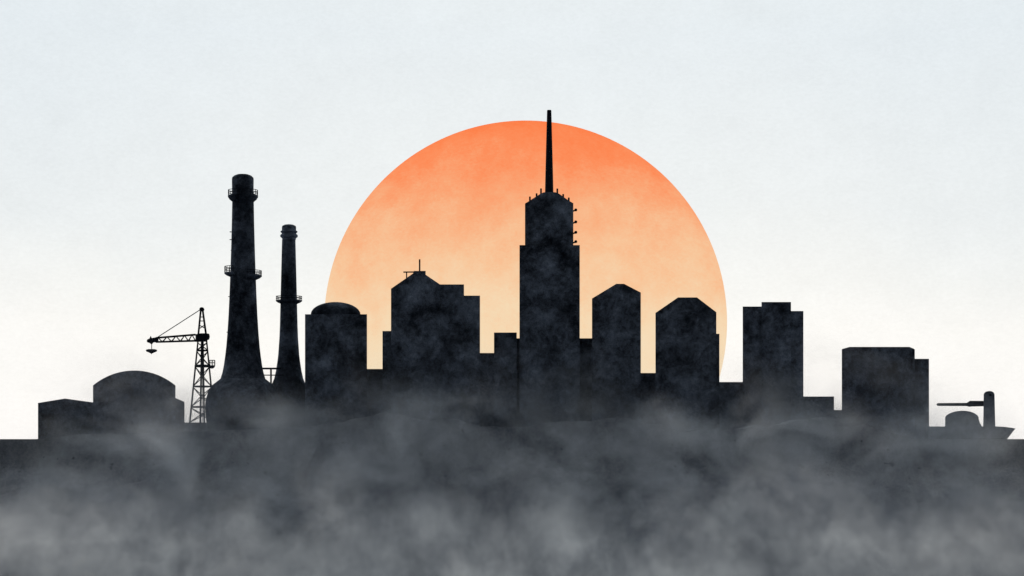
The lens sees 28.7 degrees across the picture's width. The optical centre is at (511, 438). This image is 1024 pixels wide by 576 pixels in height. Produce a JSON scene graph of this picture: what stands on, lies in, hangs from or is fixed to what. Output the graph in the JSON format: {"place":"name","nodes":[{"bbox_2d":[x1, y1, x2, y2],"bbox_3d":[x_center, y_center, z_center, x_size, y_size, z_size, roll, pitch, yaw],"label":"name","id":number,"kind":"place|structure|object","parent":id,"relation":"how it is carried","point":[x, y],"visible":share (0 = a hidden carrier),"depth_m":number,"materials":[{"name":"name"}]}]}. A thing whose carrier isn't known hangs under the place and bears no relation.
{"place":"outdoors","nodes":[
{"label":"outdoors","id":0,"kind":"place"},
{"bbox_2d":[0,413,1023,575],"bbox_3d":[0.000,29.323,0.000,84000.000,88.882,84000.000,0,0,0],"label":"ground","id":1,"kind":"structure","parent":0,"point":[388,494],"depth_m":1118.04,"materials":[{"name":"black"}]},
{"bbox_2d":[38,399,92,438],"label":"gabled shed","id":2,"kind":"structure","parent":1,"relation":"on","point":[62,417],"depth_m":1212.00,"materials":[{"name":"concrete"}]},
{"bbox_2d":[93,371,183,433],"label":"vaulted hall","id":3,"kind":"structure","parent":1,"relation":"on","point":[140,402],"depth_m":1200.00,"materials":[{"name":"concrete"}]},
{"bbox_2d":[184,423,279,431],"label":"concrete plinth","id":4,"kind":"structure","parent":1,"relation":"on","point":[197,427],"depth_m":1224.00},
{"bbox_2d":[146,307,214,422],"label":"tower crane","id":5,"kind":"object","parent":4,"relation":"on","point":[202,338],"visible":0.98,"depth_m":1237.12,"materials":[{"name":"black paint"}]},
{"bbox_2d":[205,174,280,430],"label":"tall chimney","id":6,"kind":"object","parent":1,"relation":"on","point":[242,393],"visible":0.98,"depth_m":1207.54,"materials":[{"name":"brick"}]},
{"bbox_2d":[263,368,283,383],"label":"footbridge","id":7,"kind":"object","parent":6,"relation":"attached to","point":[270,375],"visible":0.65,"depth_m":1228.18,"materials":[{"name":"black paint"}]},
{"bbox_2d":[272,224,304,427],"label":"slim chimney","id":8,"kind":"object","parent":1,"relation":"on","point":[289,385],"visible":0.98,"depth_m":1234.64,"materials":[{"name":"brick"}]},
{"bbox_2d":[305,302,366,425],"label":"domed block","id":9,"kind":"structure","parent":1,"relation":"on","point":[335,362],"depth_m":1200.00,"materials":[{"name":"concrete"}]},
{"bbox_2d":[367,369,381,416],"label":"block","id":10,"kind":"structure","parent":1,"relation":"on","point":[374,391],"depth_m":1210.00,"materials":[{"name":"concrete"}]},
{"bbox_2d":[382,259,479,425],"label":"gabled tower","id":11,"kind":"structure","parent":1,"relation":"on","point":[431,355],"depth_m":1204.00,"materials":[{"name":"concrete"}]},
{"bbox_2d":[480,353,493,426],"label":"block","id":12,"kind":"structure","parent":1,"relation":"on","point":[486,389],"depth_m":1212.00,"materials":[{"name":"concrete"}]},
{"bbox_2d":[494,333,516,427],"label":"block","id":13,"kind":"structure","parent":1,"relation":"on","point":[505,379],"depth_m":1209.00,"materials":[{"name":"concrete"}]},
{"bbox_2d":[517,110,591,426],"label":"skyscraper","id":14,"kind":"structure","parent":1,"relation":"on","point":[554,366],"depth_m":1206.00,"materials":[{"name":"concrete"}]},
{"bbox_2d":[592,284,640,421],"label":"hipped tower","id":15,"kind":"structure","parent":1,"relation":"on","point":[616,350],"depth_m":1202.00,"materials":[{"name":"concrete"}]},
{"bbox_2d":[641,373,654,423],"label":"block","id":16,"kind":"structure","parent":1,"relation":"on","point":[647,398],"depth_m":1209.00,"materials":[{"name":"concrete"}]},
{"bbox_2d":[655,297,718,430],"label":"hipped tower","id":17,"kind":"structure","parent":1,"relation":"on","point":[686,367],"depth_m":1200.00,"materials":[{"name":"concrete"}]},
{"bbox_2d":[719,382,742,429],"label":"block","id":18,"kind":"structure","parent":1,"relation":"on","point":[730,405],"depth_m":1211.00,"materials":[{"name":"concrete"}]},
{"bbox_2d":[743,302,802,426],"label":"stepped tower","id":19,"kind":"structure","parent":1,"relation":"on","point":[772,363],"depth_m":1206.00,"materials":[{"name":"concrete"}]},
{"bbox_2d":[803,397,833,418],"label":"block","id":20,"kind":"structure","parent":1,"relation":"on","point":[813,407],"depth_m":1212.00,"materials":[{"name":"concrete"}]},
{"bbox_2d":[834,410,841,418],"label":"block","id":21,"kind":"structure","parent":1,"relation":"on","point":[837,413],"depth_m":1214.00,"materials":[{"name":"concrete"}]},
{"bbox_2d":[842,347,928,438],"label":"chamfered block","id":22,"kind":"structure","parent":1,"relation":"on","point":[886,389],"depth_m":1202.00,"materials":[{"name":"concrete"}]},
{"bbox_2d":[927,391,1014,438],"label":"crane barge","id":23,"kind":"object","parent":1,"relation":"on","point":[962,424],"visible":0.91,"depth_m":1201.50,"materials":[{"name":"black paint"}]},
{"bbox_2d":[0,0,1023,438],"label":"sky","id":24,"kind":"structure","parent":0,"point":[857,165],"materials":[{"name":"white"}]},
{"bbox_2d":[325,121,726,376],"bbox_3d":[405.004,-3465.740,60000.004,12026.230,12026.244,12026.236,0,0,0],"label":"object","id":25,"kind":"object","parent":24,"relation":"in","point":[450,209],"visible":0.5,"depth_m":55632.98,"materials":[{"name":"orange"}]}
]}

